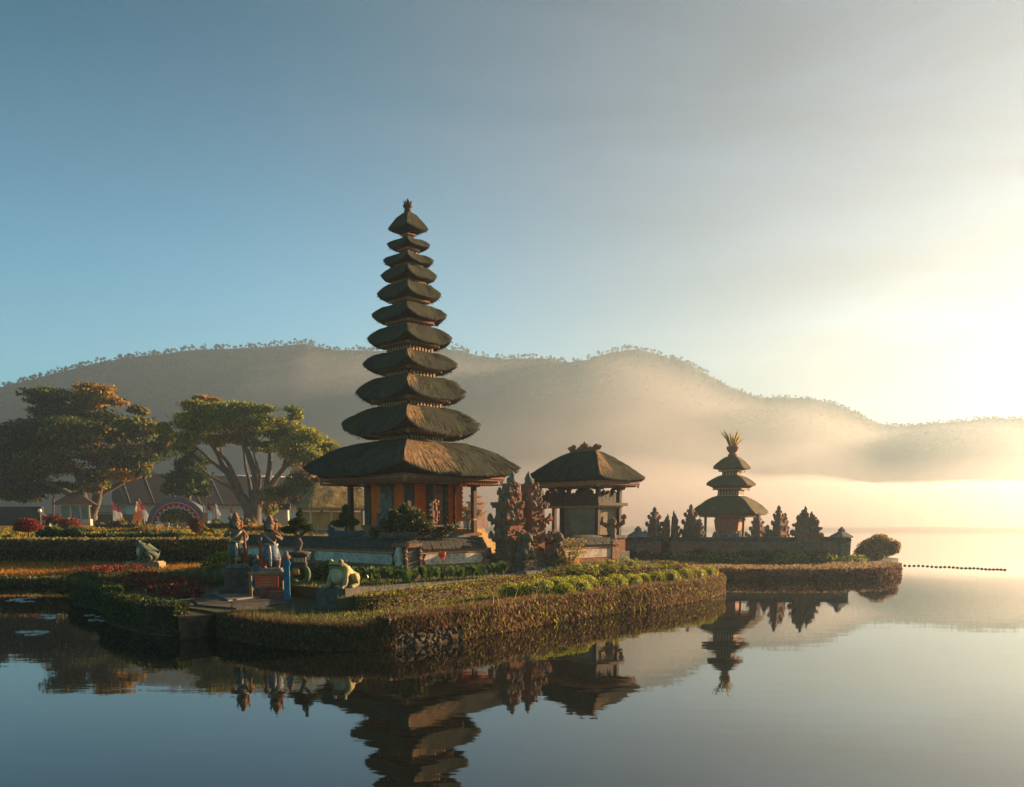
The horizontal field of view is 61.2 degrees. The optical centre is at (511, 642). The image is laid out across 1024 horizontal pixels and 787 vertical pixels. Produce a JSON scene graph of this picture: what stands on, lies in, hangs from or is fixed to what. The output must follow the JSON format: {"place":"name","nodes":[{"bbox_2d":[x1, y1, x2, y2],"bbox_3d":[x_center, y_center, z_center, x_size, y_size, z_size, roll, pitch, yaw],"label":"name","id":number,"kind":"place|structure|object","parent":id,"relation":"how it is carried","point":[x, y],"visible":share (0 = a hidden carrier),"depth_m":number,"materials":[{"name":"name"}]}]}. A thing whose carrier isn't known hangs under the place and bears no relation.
{"place":"outdoors","nodes":[
{"label":"outdoors","id":0,"kind":"place"},
{"bbox_2d":[0,522,494,576],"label":"garden ground","id":1,"kind":"structure","parent":0,"point":[489,542],"depth_m":60.33,"materials":[{"name":"green plant"}]},
{"bbox_2d":[0,425,16,491],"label":"edge tree","id":2,"kind":"object","parent":1,"relation":"on","point":[5,433],"visible":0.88,"depth_m":82.11,"materials":[{"name":"green plant"}]},
{"bbox_2d":[0,507,44,525],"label":"boundary wall","id":3,"kind":"structure","parent":1,"relation":"on","point":[9,516],"depth_m":79.89,"materials":[{"name":"grey stone"}]},
{"bbox_2d":[12,518,42,536],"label":"umbrella shrub","id":4,"kind":"object","parent":1,"relation":"on","point":[28,525],"visible":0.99,"depth_m":40.32,"materials":[{"name":"red plant"}]},
{"bbox_2d":[0,574,67,586],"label":"shore plants","id":5,"kind":"object","parent":1,"relation":"on","point":[35,580],"visible":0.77,"depth_m":29.25,"materials":[{"name":"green plant"}]},
{"bbox_2d":[35,514,63,526],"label":"crimson shrub","id":6,"kind":"object","parent":1,"relation":"on","point":[54,519],"visible":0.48,"depth_m":49.16,"materials":[{"name":"red plant"}]},
{"bbox_2d":[52,492,97,525],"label":"kiosk","id":7,"kind":"object","parent":1,"relation":"on","point":[76,505],"visible":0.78,"depth_m":83.12,"materials":[{"name":"grey tile"}]},
{"bbox_2d":[61,506,90,518],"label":"window","id":8,"kind":"structure","parent":7,"relation":"in","point":[65,510],"depth_m":83.11,"materials":[{"name":"grey glass"}]},
{"bbox_2d":[0,380,179,524],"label":"broad tree","id":9,"kind":"object","parent":1,"relation":"on","point":[40,445],"visible":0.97,"depth_m":84.42,"materials":[{"name":"green plant"}]},
{"bbox_2d":[47,514,148,524],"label":"boundary wall","id":10,"kind":"structure","parent":1,"relation":"on","point":[106,518],"depth_m":88.90,"materials":[{"name":"grey stone"}]},
{"bbox_2d":[42,523,170,532],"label":"flower bed","id":11,"kind":"object","parent":1,"relation":"on","point":[150,526],"visible":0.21,"depth_m":48.05,"materials":[{"name":"orange plant"}]},
{"bbox_2d":[34,523,184,538],"bbox_3d":[-17.235,-4.635,37.209,6.308,0.978,1.112,0,8,0],"label":"leafy bed","id":12,"kind":"object","parent":1,"relation":"on","point":[52,531],"visible":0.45,"depth_m":36.90,"materials":[{"name":"green plant"}]},
{"bbox_2d":[0,531,222,536],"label":"yellow border","id":13,"kind":"object","parent":1,"relation":"on","point":[190,533],"visible":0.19,"depth_m":43.38,"materials":[{"name":"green plant"}]},
{"bbox_2d":[0,560,224,576],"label":"golden lawn","id":14,"kind":"structure","parent":1,"relation":"on","point":[41,568],"depth_m":31.97,"materials":[{"name":"yellow plant"}]},
{"bbox_2d":[0,536,234,562],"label":"clipped hedge","id":15,"kind":"object","parent":1,"relation":"on","point":[58,549],"visible":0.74,"depth_m":33.68,"materials":[{"name":"green plant"}]},
{"bbox_2d":[93,517,142,528],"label":"flower bed","id":16,"kind":"object","parent":1,"relation":"on","point":[120,522],"visible":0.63,"depth_m":59.18,"materials":[{"name":"green plant"}]},
{"bbox_2d":[123,561,165,568],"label":"stone plinth","id":17,"kind":"structure","parent":1,"relation":"on","point":[153,564],"depth_m":31.40,"materials":[{"name":"grey stone"}]},
{"bbox_2d":[131,540,160,561],"bbox_3d":[-13.381,-3.329,31.674,0.988,0.812,0.920,-3,8,-18],"label":"frog statue","id":18,"kind":"object","parent":17,"relation":"on","point":[149,551],"visible":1,"depth_m":31.39,"materials":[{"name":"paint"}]},
{"bbox_2d":[0,526,328,539],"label":"garden lawn","id":19,"kind":"structure","parent":1,"relation":"on","point":[7,531],"depth_m":48.04,"materials":[{"name":"green plant"}]},
{"bbox_2d":[147,497,209,526],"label":"garden arch","id":20,"kind":"structure","parent":1,"relation":"on","point":[193,508],"depth_m":66.71,"materials":[{"name":"grey paint"}]},
{"bbox_2d":[159,447,214,525],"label":"dark tree","id":21,"kind":"object","parent":1,"relation":"on","point":[186,476],"visible":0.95,"depth_m":77.96,"materials":[{"name":"green plant"}]},
{"bbox_2d":[188,517,204,534],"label":"ball topiary","id":22,"kind":"object","parent":1,"relation":"on","point":[196,524],"visible":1,"depth_m":42.42,"materials":[{"name":"brown plant"}]},
{"bbox_2d":[112,473,340,523],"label":"hall","id":23,"kind":"structure","parent":1,"relation":"on","point":[144,490],"depth_m":108.37,"materials":[{"name":"metal"}]},
{"bbox_2d":[205,518,252,529],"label":"flower bed","id":24,"kind":"object","parent":1,"relation":"on","point":[216,523],"visible":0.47,"depth_m":57.16,"materials":[{"name":"green plant"}]},
{"bbox_2d":[150,394,340,524],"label":"umbrella tree","id":25,"kind":"object","parent":1,"relation":"on","point":[205,417],"visible":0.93,"depth_m":69.09,"materials":[{"name":"green plant"}]},
{"bbox_2d":[257,463,324,515],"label":"hanging tree","id":26,"kind":"object","parent":1,"relation":"on","point":[295,489],"visible":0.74,"depth_m":60.76,"materials":[{"name":"green plant"}]},
{"bbox_2d":[242,523,364,531],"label":"flower bed","id":27,"kind":"object","parent":1,"relation":"on","point":[253,527],"visible":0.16,"depth_m":51.03,"materials":[{"name":"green plant"}]},
{"bbox_2d":[296,483,363,533],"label":"thatched pavilion","id":28,"kind":"structure","parent":1,"relation":"on","point":[317,497],"depth_m":47.76,"materials":[{"name":"plant"}]},
{"bbox_2d":[462,506,482,528],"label":"frangipani tree","id":29,"kind":"object","parent":1,"relation":"on","point":[467,513],"visible":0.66,"depth_m":57.43,"materials":[{"name":"green plant"}]},
{"bbox_2d":[273,504,290,525],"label":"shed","id":30,"kind":"structure","parent":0,"point":[281,515],"depth_m":64.62,"materials":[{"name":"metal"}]},
{"bbox_2d":[105,569,572,625],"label":"island ground","id":31,"kind":"structure","parent":0,"point":[302,603],"depth_m":17.46,"materials":[{"name":"green plant"}]},
{"bbox_2d":[66,569,128,609],"bbox_3d":[-11.578,-1.472,23.861,1.237,0.774,7.491,-5,9,-29],"label":"clipped hedge","id":32,"kind":"object","parent":31,"relation":"on","point":[81,587],"visible":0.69,"depth_m":22.41,"materials":[{"name":"green plant"}]},
{"bbox_2d":[65,562,216,598],"bbox_3d":[-10.874,-1.920,25.378,3.916,0.347,14.586,-6,10,-35],"label":"crimson foliage","id":33,"kind":"object","parent":31,"relation":"on","point":[159,582],"visible":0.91,"depth_m":22.91,"materials":[{"name":"red plant"}]},
{"bbox_2d":[94,582,189,636],"bbox_3d":[-8.314,-0.767,18.854,1.062,0.771,6.252,-6,10,-35],"label":"clipped hedge","id":34,"kind":"object","parent":31,"relation":"on","point":[119,606],"visible":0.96,"depth_m":17.07,"materials":[{"name":"green plant"}]},
{"bbox_2d":[90,565,222,594],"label":"shaded bed grass","id":35,"kind":"structure","parent":31,"relation":"on","point":[101,578],"depth_m":26.61,"materials":[{"name":"green plant"}]},
{"bbox_2d":[161,565,225,584],"bbox_3d":[-8.637,-1.902,24.689,2.731,0.654,2.301,0,8,0],"label":"lawn mound","id":36,"kind":"object","parent":31,"relation":"on","point":[209,574],"visible":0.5,"depth_m":23.98,"materials":[{"name":"green plant"}]},
{"bbox_2d":[178,591,292,639],"bbox_3d":[-6.019,-0.503,19.011,2.510,0.905,5.450,-3,9,-22],"label":"stone landing","id":37,"kind":"object","parent":31,"relation":"on","point":[194,624],"visible":0.48,"depth_m":17.71,"materials":[{"name":"grey stone"}]},
{"bbox_2d":[219,567,254,593],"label":"stone plinth","id":38,"kind":"structure","parent":37,"relation":"on","point":[236,580],"depth_m":20.29,"materials":[{"name":"grey stone"}]},
{"bbox_2d":[224,511,249,567],"bbox_3d":[-6.504,-2.421,20.438,0.562,1.322,0.487,-2,8,-14],"label":"guardian statue","id":39,"kind":"object","parent":38,"relation":"on","point":[237,548],"visible":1,"depth_m":20.34,"materials":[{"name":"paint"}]},
{"bbox_2d":[248,572,283,595],"bbox_3d":[-5.444,-1.293,19.333,0.860,0.540,0.084,-1,8,-6],"label":"sign board","id":40,"kind":"object","parent":37,"relation":"on","point":[266,581],"visible":0.83,"depth_m":19.28,"materials":[{"name":"brown wood"}]},
{"bbox_2d":[252,571,291,596],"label":"stone plinth","id":41,"kind":"structure","parent":37,"relation":"on","point":[270,591],"depth_m":19.68,"materials":[{"name":"grey stone"}]},
{"bbox_2d":[258,513,283,571],"bbox_3d":[-5.534,-2.278,19.852,0.562,1.322,0.487,-1,8,-8],"label":"guardian statue","id":42,"kind":"object","parent":41,"relation":"on","point":[270,553],"visible":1,"depth_m":19.76,"materials":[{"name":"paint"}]},
{"bbox_2d":[282,551,291,601],"bbox_3d":[-4.905,-1.437,18.884,0.184,1.110,0.187,-1,8,-10],"label":"teal post","id":43,"kind":"object","parent":37,"relation":"on","point":[286,562],"visible":0.95,"depth_m":18.83,"materials":[{"name":"paint"}]},
{"bbox_2d":[215,598,397,651],"bbox_3d":[-3.883,-0.250,15.579,4.002,1.059,1.383,4,9,28],"label":"trailing border","id":44,"kind":"object","parent":31,"relation":"on","point":[290,633],"visible":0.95,"depth_m":14.88,"materials":[{"name":"green plant"}]},
{"bbox_2d":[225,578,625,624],"bbox_3d":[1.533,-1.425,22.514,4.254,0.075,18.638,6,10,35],"label":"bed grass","id":45,"kind":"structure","parent":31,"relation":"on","point":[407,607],"depth_m":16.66,"materials":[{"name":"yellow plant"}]},
{"bbox_2d":[384,620,467,648],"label":"rubble wall","id":46,"kind":"structure","parent":31,"relation":"on","point":[439,635],"depth_m":15.43,"materials":[{"name":"grey stone"}]},
{"bbox_2d":[372,598,472,632],"bbox_3d":[-1.629,-0.321,15.733,0.838,1.156,2.001,8,11,44],"label":"trailing border","id":47,"kind":"object","parent":46,"relation":"on","point":[432,617],"visible":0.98,"depth_m":15.45,"materials":[{"name":"green plant"}]},
{"bbox_2d":[498,582,522,598],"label":"ball shrub","id":48,"kind":"object","parent":31,"relation":"on","point":[512,589],"visible":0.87,"depth_m":19.30,"materials":[{"name":"green plant"}]},
{"bbox_2d":[353,560,688,611],"bbox_3d":[1.793,-1.699,23.784,2.161,0.545,17.022,5,9,30],"label":"clipped hedge","id":49,"kind":"object","parent":31,"relation":"on","point":[398,598],"visible":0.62,"depth_m":19.62,"materials":[{"name":"plant"}]},
{"bbox_2d":[525,577,555,595],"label":"ball shrub","id":50,"kind":"object","parent":31,"relation":"on","point":[546,588],"visible":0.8,"depth_m":19.24,"materials":[{"name":"green plant"}]},
{"bbox_2d":[567,578,592,592],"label":"ball shrub","id":51,"kind":"object","parent":31,"relation":"on","point":[586,585],"visible":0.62,"depth_m":19.90,"materials":[{"name":"green plant"}]},
{"bbox_2d":[438,560,726,639],"bbox_3d":[3.424,-1.393,23.169,3.216,1.209,16.849,4,9,24],"label":"trailing border","id":52,"kind":"object","parent":31,"relation":"on","point":[511,614],"visible":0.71,"depth_m":19.45,"materials":[{"name":"green plant"}]},
{"bbox_2d":[319,571,516,591],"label":"garden path","id":53,"kind":"structure","parent":0,"point":[386,587],"depth_m":20.66,"materials":[{"name":"grey stone"}]},
{"bbox_2d":[409,565,440,581],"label":"canna plant","id":54,"kind":"object","parent":53,"relation":"on","point":[424,571],"visible":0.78,"depth_m":21.02,"materials":[{"name":"green plant"}]},
{"bbox_2d":[430,551,459,580],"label":"canna plant","id":55,"kind":"object","parent":53,"relation":"on","point":[439,572],"visible":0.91,"depth_m":21.38,"materials":[{"name":"green plant"}]},
{"bbox_2d":[451,565,477,579],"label":"canna plant","id":56,"kind":"object","parent":53,"relation":"on","point":[463,570],"visible":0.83,"depth_m":21.79,"materials":[{"name":"green plant"}]},
{"bbox_2d":[252,560,679,611],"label":"terrace ground","id":57,"kind":"structure","parent":0,"point":[347,603],"depth_m":20.14,"materials":[{"name":"green plant"}]},
{"bbox_2d":[199,550,248,569],"bbox_3d":[-8.691,-2.419,26.127,1.531,0.745,0.878,0,8,0],"label":"shrub","id":58,"kind":"object","parent":57,"relation":"on","point":[213,562],"visible":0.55,"depth_m":26.03,"materials":[{"name":"green plant"}]},
{"bbox_2d":[294,564,329,579],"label":"shrub","id":59,"kind":"object","parent":57,"relation":"on","point":[321,574],"visible":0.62,"depth_m":21.93,"materials":[{"name":"green plant"}]},
{"bbox_2d":[246,535,397,576],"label":"court wall","id":60,"kind":"structure","parent":57,"relation":"on","point":[365,552],"depth_m":24.78,"materials":[{"name":"stone"}]},
{"bbox_2d":[326,504,364,536],"bbox_3d":[-5.063,-3.638,26.006,1.435,1.026,0.553,7,10,40],"label":"bonsai tree","id":61,"kind":"object","parent":60,"relation":"on","point":[345,517],"visible":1,"depth_m":25.81,"materials":[{"name":"green plant"}]},
{"bbox_2d":[315,586,367,608],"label":"stone plinth","id":62,"kind":"structure","parent":57,"relation":"on","point":[325,598],"depth_m":17.43,"materials":[{"name":"grey stone"}]},
{"bbox_2d":[322,559,359,588],"bbox_3d":[-3.466,-1.391,17.631,0.690,0.609,0.741,4,9,28],"label":"frog statue","id":63,"kind":"object","parent":62,"relation":"on","point":[342,575],"visible":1,"depth_m":17.45,"materials":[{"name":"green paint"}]},
{"bbox_2d":[363,566,393,581],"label":"canna plant","id":64,"kind":"object","parent":57,"relation":"on","point":[372,573],"visible":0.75,"depth_m":21.17,"materials":[{"name":"green plant"}]},
{"bbox_2d":[372,565,403,582],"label":"canna plant","id":65,"kind":"object","parent":57,"relation":"on","point":[390,570],"visible":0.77,"depth_m":21.02,"materials":[{"name":"green plant"}]},
{"bbox_2d":[392,567,418,582],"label":"canna plant","id":66,"kind":"object","parent":57,"relation":"on","point":[409,575],"visible":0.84,"depth_m":20.78,"materials":[{"name":"green plant"}]},
{"bbox_2d":[302,198,520,558],"bbox_3d":[-3.486,-8.828,29.854,5.706,12.175,5.683,7,11,42],"label":"pagoda","id":67,"kind":"object","parent":57,"relation":"on","point":[410,424],"visible":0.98,"depth_m":29.12,"materials":[{"name":"brown plant"}]},
{"bbox_2d":[433,487,442,524],"bbox_3d":[-2.563,-4.662,29.723,0.142,1.280,0.520,7,11,42],"label":"door","id":68,"kind":"structure","parent":67,"relation":"in","point":[437,491],"depth_m":29.69,"materials":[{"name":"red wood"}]},
{"bbox_2d":[368,502,456,577],"bbox_3d":[-2.604,-2.673,22.718,2.332,1.971,0.807,1,8,7],"label":"corner planter","id":69,"kind":"object","parent":57,"relation":"on","point":[407,548],"visible":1,"depth_m":22.59,"materials":[{"name":"stone"}]},
{"bbox_2d":[416,537,487,576],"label":"court wall","id":70,"kind":"structure","parent":57,"relation":"on","point":[460,551],"depth_m":23.69,"materials":[{"name":"stone"}]},
{"bbox_2d":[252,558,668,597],"bbox_3d":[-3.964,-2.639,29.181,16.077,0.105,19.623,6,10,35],"label":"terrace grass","id":71,"kind":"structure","parent":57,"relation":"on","point":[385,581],"depth_m":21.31,"materials":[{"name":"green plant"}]},
{"bbox_2d":[480,560,512,577],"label":"canna plant","id":72,"kind":"object","parent":57,"relation":"on","point":[499,567],"visible":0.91,"depth_m":22.83,"materials":[{"name":"green plant"}]},
{"bbox_2d":[512,529,537,570],"bbox_3d":[0.374,-2.612,24.819,0.542,1.224,0.612,-7,11,-43],"label":"lion statue","id":73,"kind":"object","parent":57,"relation":"on","point":[524,558],"visible":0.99,"depth_m":24.67,"materials":[{"name":"beige stone"}]},
{"bbox_2d":[509,566,563,574],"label":"gate steps","id":74,"kind":"structure","parent":57,"relation":"on","point":[537,570],"depth_m":24.68,"materials":[{"name":"grey stone"}]},
{"bbox_2d":[544,529,565,568],"bbox_3d":[1.303,-2.736,25.705,0.542,1.224,0.612,-7,11,-43],"label":"lion statue","id":75,"kind":"object","parent":57,"relation":"on","point":[554,548],"visible":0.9,"depth_m":25.54,"materials":[{"name":"beige stone"}]},
{"bbox_2d":[551,537,586,568],"bbox_3d":[1.667,-2.548,25.529,1.067,1.110,0.706,0,8,0],"label":"airy shrub","id":76,"kind":"object","parent":57,"relation":"on","point":[576,555],"visible":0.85,"depth_m":25.45,"materials":[{"name":"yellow plant"}]},
{"bbox_2d":[546,535,614,567],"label":"court wall","id":77,"kind":"structure","parent":57,"relation":"on","point":[598,547],"depth_m":27.52,"materials":[{"name":"stone"}]},
{"bbox_2d":[524,441,645,560],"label":"pavilion","id":78,"kind":"structure","parent":57,"relation":"on","point":[584,468],"depth_m":29.46,"materials":[{"name":"plant"}]},
{"bbox_2d":[600,514,626,563],"bbox_3d":[3.293,-3.328,28.312,0.672,1.711,0.678,-8,11,-44],"label":"corner statue","id":79,"kind":"object","parent":57,"relation":"on","point":[611,528],"visible":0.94,"depth_m":28.18,"materials":[{"name":"stone"}]},
{"bbox_3d":[-5.044,-1.253,20.626,0.450,0.260,0.432,-1,8,-5],"label":"stone plinth","id":80,"kind":"object","parent":57,"relation":"on","visible":0},
{"bbox_2d":[290,555,310,583],"bbox_3d":[-5.029,-1.705,20.564,0.498,0.733,0.317,-1,8,-5],"label":"serpent sculpture","id":81,"kind":"object","parent":80,"relation":"on","point":[300,560],"visible":0.94,"depth_m":20.50,"materials":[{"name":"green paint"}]},
{"bbox_2d":[280,507,316,554],"bbox_3d":[-5.038,-2.621,20.434,0.871,1.133,0.517,0,8,0],"label":"bonsai tree","id":82,"kind":"object","parent":81,"relation":"on","point":[295,525],"visible":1,"depth_m":20.36,"materials":[{"name":"green plant"}]},
{"bbox_2d":[463,491,487,527],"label":"shrine tower","id":83,"kind":"structure","parent":0,"point":[482,522],"depth_m":63.06,"materials":[{"name":"stone"}]},
{"bbox_2d":[485,558,508,571],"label":"court paving","id":84,"kind":"structure","parent":0,"point":[487,561],"depth_m":27.15,"materials":[{"name":"grey stone"}]},
{"bbox_2d":[486,471,525,569],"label":"gate pillar","id":85,"kind":"structure","parent":84,"relation":"on","point":[508,521],"depth_m":24.91,"materials":[{"name":"stone"}]},
{"bbox_2d":[521,471,552,565],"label":"gate pillar","id":86,"kind":"structure","parent":84,"relation":"on","point":[537,521],"depth_m":25.50,"materials":[{"name":"stone"}]},
{"bbox_2d":[0,526,1023,786],"bbox_3d":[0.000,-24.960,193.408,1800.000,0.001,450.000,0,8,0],"label":"lake water","id":87,"kind":"structure","parent":0,"point":[912,676],"depth_m":10.93,"materials":[{"name":"liquid"}]},
{"bbox_2d":[0,344,1023,526],"bbox_3d":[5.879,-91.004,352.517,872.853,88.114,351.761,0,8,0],"label":"mountain","id":88,"kind":"structure","parent":0,"point":[674,452],"depth_m":383.38,"materials":[{"name":"plant"}]},
{"bbox_2d":[0,338,1023,452],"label":"slope forest","id":89,"kind":"object","parent":88,"relation":"on","point":[833,432],"visible":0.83,"depth_m":400.85,"materials":[{"name":"green plant"}]},
{"bbox_2d":[0,0,1023,426],"label":"sky","id":90,"kind":"structure","parent":0,"point":[818,199],"materials":[{"name":"blue"}]},
{"bbox_2d":[705,557,897,571],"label":"islet ground","id":91,"kind":"structure","parent":0,"point":[889,559],"depth_m":37.75,"materials":[{"name":"green plant"}]},
{"bbox_2d":[644,507,662,550],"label":"shrine pillar","id":92,"kind":"structure","parent":91,"relation":"on","point":[654,527],"depth_m":38.98,"materials":[{"name":"stone"}]},
{"bbox_2d":[660,514,669,557],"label":"gate pillar","id":93,"kind":"structure","parent":91,"relation":"on","point":[665,536],"depth_m":38.97,"materials":[{"name":"stone"}]},
{"bbox_2d":[679,504,697,536],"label":"shrine pillar","id":94,"kind":"structure","parent":91,"relation":"on","point":[690,524],"depth_m":39.46,"materials":[{"name":"stone"}]},
{"bbox_2d":[694,429,768,536],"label":"pagoda","id":95,"kind":"object","parent":91,"relation":"on","point":[730,507],"visible":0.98,"depth_m":41.64,"materials":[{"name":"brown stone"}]},
{"bbox_2d":[669,537,796,561],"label":"islet wall","id":96,"kind":"structure","parent":91,"relation":"on","point":[678,545],"depth_m":38.48,"materials":[{"name":"brick"}]},
{"bbox_2d":[747,514,765,536],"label":"shrine pillar","id":97,"kind":"structure","parent":91,"relation":"on","point":[756,529],"depth_m":40.51,"materials":[{"name":"stone"}]},
{"bbox_2d":[640,559,902,580],"bbox_3d":[9.444,-3.009,35.570,11.871,0.607,7.700,4,9,26],"label":"islet ground cover","id":98,"kind":"object","parent":91,"relation":"on","point":[879,570],"visible":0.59,"depth_m":32.49,"materials":[{"name":"green plant"}]},
{"bbox_2d":[627,526,648,559],"bbox_3d":[5.570,-4.339,38.370,0.735,1.594,0.735,-5,9,-30],"label":"stone lantern","id":99,"kind":"object","parent":98,"relation":"on","point":[637,536],"visible":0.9,"depth_m":38.20,"materials":[{"name":"grey stone"}]},
{"bbox_2d":[625,537,660,555],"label":"islet wall","id":100,"kind":"structure","parent":98,"relation":"on","point":[653,545],"depth_m":38.48,"materials":[{"name":"stone"}]},
{"bbox_2d":[769,505,786,536],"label":"shrine pillar","id":101,"kind":"structure","parent":91,"relation":"on","point":[778,523],"depth_m":39.01,"materials":[{"name":"stone"}]},
{"bbox_2d":[772,550,810,562],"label":"plant","id":102,"kind":"object","parent":91,"relation":"on","point":[788,559],"visible":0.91,"depth_m":37.58,"materials":[{"name":"green plant"}]},
{"bbox_2d":[790,506,809,558],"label":"gate pillar","id":103,"kind":"structure","parent":91,"relation":"on","point":[801,533],"depth_m":38.27,"materials":[{"name":"stone"}]},
{"bbox_2d":[808,511,823,560],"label":"gate pillar","id":104,"kind":"structure","parent":91,"relation":"on","point":[815,536],"depth_m":38.27,"materials":[{"name":"stone"}]},
{"bbox_2d":[819,537,851,561],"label":"islet wall","id":105,"kind":"structure","parent":91,"relation":"on","point":[830,545],"depth_m":38.48,"materials":[{"name":"stone"}]},
{"bbox_2d":[829,527,852,560],"bbox_3d":[14.637,-4.349,38.570,0.735,1.558,0.735,-5,9,-30],"label":"stone lantern","id":106,"kind":"object","parent":91,"relation":"on","point":[841,534],"visible":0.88,"depth_m":38.39,"materials":[{"name":"grey stone"}]},
{"bbox_2d":[853,533,901,559],"bbox_3d":[16.899,-4.377,40.085,2.214,1.343,1.278,0,8,0],"label":"round bush","id":107,"kind":"object","parent":91,"relation":"on","point":[876,546],"visible":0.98,"depth_m":39.83,"materials":[{"name":"green plant"}]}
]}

